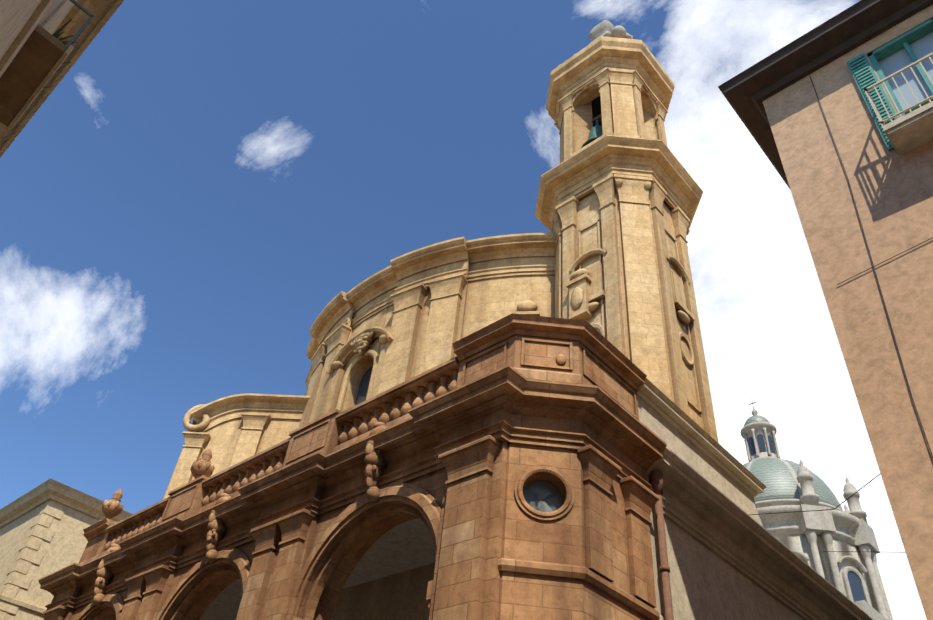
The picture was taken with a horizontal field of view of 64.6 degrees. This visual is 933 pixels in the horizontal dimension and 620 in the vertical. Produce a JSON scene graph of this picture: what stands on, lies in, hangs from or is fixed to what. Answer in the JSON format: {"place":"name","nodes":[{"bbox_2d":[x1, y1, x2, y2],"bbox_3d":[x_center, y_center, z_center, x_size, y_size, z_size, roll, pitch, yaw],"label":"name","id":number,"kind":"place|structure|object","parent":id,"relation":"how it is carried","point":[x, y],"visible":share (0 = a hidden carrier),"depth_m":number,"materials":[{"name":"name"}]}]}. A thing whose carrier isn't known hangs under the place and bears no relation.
{"place":"outdoors","nodes":[
{"label":"outdoors","id":0,"kind":"place"},
{"bbox_2d":[0,0,77,76],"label":"building walls","id":1,"kind":"structure","parent":0,"point":[20,20],"depth_m":7.89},
{"bbox_2d":[0,25,68,126],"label":"balcony slab","id":2,"kind":"structure","parent":1,"relation":"attached to","point":[40,53],"depth_m":9.65,"materials":[{"name":"brown concrete"}]},
{"bbox_2d":[0,0,123,157],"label":"building trim","id":3,"kind":"structure","parent":1,"relation":"attached to","point":[102,11],"depth_m":12.98,"materials":[{"name":"beige stone"}]},
{"bbox_2d":[39,18,77,93],"bbox_3d":[-5.800,-3.340,10.187,1.723,0.442,0.397,-28,-52,33],"label":"potted plant","id":4,"kind":"object","parent":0,"point":[56,34],"visible":0.19,"depth_m":9.79,"materials":[{"name":"green plant"}]},
{"bbox_2d":[66,0,93,46],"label":"balcony rail","id":5,"kind":"object","parent":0,"point":[80,31],"visible":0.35,"depth_m":9.88,"materials":[{"name":"grey metal"}]},
{"bbox_2d":[163,233,555,498],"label":"church upper facade","id":6,"kind":"structure","parent":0,"point":[422,309],"depth_m":24.12,"materials":[{"name":"stone"}]},
{"bbox_2d":[183,300,537,431],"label":"carved ornaments","id":7,"kind":"object","parent":6,"relation":"attached to","point":[361,343],"visible":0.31,"depth_m":24.32},
{"bbox_2d":[355,366,372,405],"bbox_3d":[-3.125,2.789,23.549,1.380,2.740,0.050,-28,-52,33],"label":"window","id":8,"kind":"structure","parent":6,"relation":"attached to","point":[363,389],"depth_m":24.06,"materials":[{"name":"blue"}]},
{"bbox_2d":[0,0,926,619],"label":"sky","id":9,"kind":"structure","parent":0,"point":[179,214],"materials":[{"name":"blue"}]},
{"bbox_2d":[592,96,601,126],"bbox_3d":[5.491,-7.673,28.281,2.100,0.200,2.100,-28,-52,33],"label":"belfry opening","id":10,"kind":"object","parent":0,"point":[596,106],"depth_m":28.16,"materials":[{"name":"black"}]},
{"bbox_2d":[535,36,718,442],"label":"cathedral tower","id":11,"kind":"structure","parent":0,"point":[625,245],"depth_m":22.15,"materials":[{"name":"beige stone"}]},
{"bbox_2d":[549,20,632,79],"bbox_3d":[5.824,-10.602,30.857,3.638,4.610,3.637,-28,-52,33],"label":"tower cap stone","id":12,"kind":"object","parent":11,"relation":"on","point":[606,28],"visible":0.25,"depth_m":31.39,"materials":[{"name":"white stone"}]},
{"bbox_2d":[592,114,601,125],"bbox_3d":[4.773,-6.926,26.761,2.700,0.160,0.160,-28,-52,33],"label":"bell yoke","id":13,"kind":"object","parent":11,"relation":"attached to","point":[599,118],"depth_m":26.70,"materials":[{"name":"brown wood"}]},
{"bbox_2d":[581,120,602,147],"bbox_3d":[4.650,-6.155,26.127,1.280,1.850,1.280,-28,-52,33],"label":"bell","id":14,"kind":"object","parent":13,"relation":"hanging from","point":[595,132],"visible":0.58,"depth_m":25.79,"materials":[{"name":"green metal"}]},
{"bbox_2d":[554,86,689,323],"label":"carved ornaments","id":15,"kind":"object","parent":11,"relation":"attached to","point":[577,298],"visible":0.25,"depth_m":20.12},
{"bbox_2d":[637,378,873,619],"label":"church side wall","id":16,"kind":"structure","parent":0,"point":[730,557],"depth_m":15.51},
{"bbox_2d":[649,469,673,619],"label":"drainpipe","id":17,"kind":"object","parent":16,"relation":"attached to","point":[656,481],"visible":0.88,"depth_m":13.07,"materials":[{"name":"brown metal"}]},
{"bbox_2d":[740,399,892,619],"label":"cathedral dome stone","id":18,"kind":"object","parent":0,"point":[811,545],"visible":0.35,"depth_m":40.67,"materials":[{"name":"grey stone"}]},
{"bbox_2d":[743,415,842,509],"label":"cathedral dome tiles","id":19,"kind":"object","parent":18,"relation":"on","point":[774,476],"visible":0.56,"depth_m":43.44,"materials":[{"name":"teal tile"}]},
{"bbox_2d":[748,434,865,601],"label":"windows","id":20,"kind":"structure","parent":18,"relation":"in","point":[856,587],"depth_m":39.21,"materials":[{"name":"blue glass"}]},
{"bbox_2d":[746,402,886,619],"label":"trim","id":21,"kind":"structure","parent":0,"point":[819,522],"depth_m":40.06,"materials":[{"name":"white stone"}]},
{"bbox_3d":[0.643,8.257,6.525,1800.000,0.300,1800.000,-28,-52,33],"label":"terrain","id":22,"kind":"structure","parent":0,"visible":0},
{"bbox_2d":[0,478,132,619],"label":"neighbour walls","id":23,"kind":"structure","parent":22,"relation":"on","point":[44,525],"depth_m":26.40,"materials":[{"name":"beige stone"}]},
{"bbox_2d":[762,4,932,619],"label":"building walls","id":24,"kind":"structure","parent":22,"relation":"on","point":[892,191],"depth_m":10.73,"materials":[{"name":"brown paint"}]},
{"bbox_2d":[718,0,932,188],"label":"roof eave","id":25,"kind":"object","parent":24,"relation":"attached to","point":[747,92],"visible":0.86,"depth_m":13.78,"materials":[{"name":"brown wood"}]},
{"bbox_2d":[750,75,932,552],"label":"cables","id":26,"kind":"object","parent":24,"relation":"attached to","point":[891,328],"visible":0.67,"depth_m":10.92,"materials":[{"name":"grey plastic"}]},
{"bbox_2d":[846,18,932,150],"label":"window shutters","id":27,"kind":"object","parent":24,"relation":"attached to","point":[862,72],"visible":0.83,"depth_m":12.64,"materials":[{"name":"teal wood"}]},
{"bbox_2d":[878,32,932,109],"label":"window","id":28,"kind":"structure","parent":24,"relation":"in","point":[901,59],"depth_m":12.53,"materials":[{"name":"glass"}]},
{"bbox_2d":[882,101,932,155],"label":"building balcony slabs","id":29,"kind":"structure","parent":24,"relation":"attached to","point":[909,132],"depth_m":11.10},
{"bbox_2d":[864,52,932,125],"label":"balcony rails","id":30,"kind":"object","parent":29,"relation":"on","point":[918,103],"visible":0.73,"depth_m":11.44,"materials":[{"name":"beige metal"}]},
{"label":"street paving","id":31,"kind":"structure","parent":0,"visible":0},
{"bbox_2d":[38,313,666,619],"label":"cathedral portico","id":32,"kind":"structure","parent":31,"relation":"on","point":[486,441],"depth_m":13.80,"materials":[{"name":"stone"}]},
{"bbox_2d":[200,518,435,619],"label":"cathedral portico vault","id":33,"kind":"object","parent":32,"relation":"attached to","point":[405,546],"depth_m":16.62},
{"bbox_2d":[93,354,565,604],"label":"cathedral portico ornaments","id":34,"kind":"object","parent":32,"relation":"attached to","point":[375,461],"visible":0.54,"depth_m":17.45},
{"bbox_2d":[523,480,563,511],"bbox_3d":[1.250,3.131,12.167,0.740,0.740,0.001,6,-41,1],"label":"round window","id":35,"kind":"structure","parent":32,"relation":"attached to","point":[542,495],"depth_m":12.21,"materials":[{"name":"grey"}]},
{"bbox_2d":[331,563,434,619],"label":"interior wall","id":36,"kind":"structure","parent":31,"relation":"on","point":[400,595],"depth_m":16.89,"materials":[{"name":"brown stone"}]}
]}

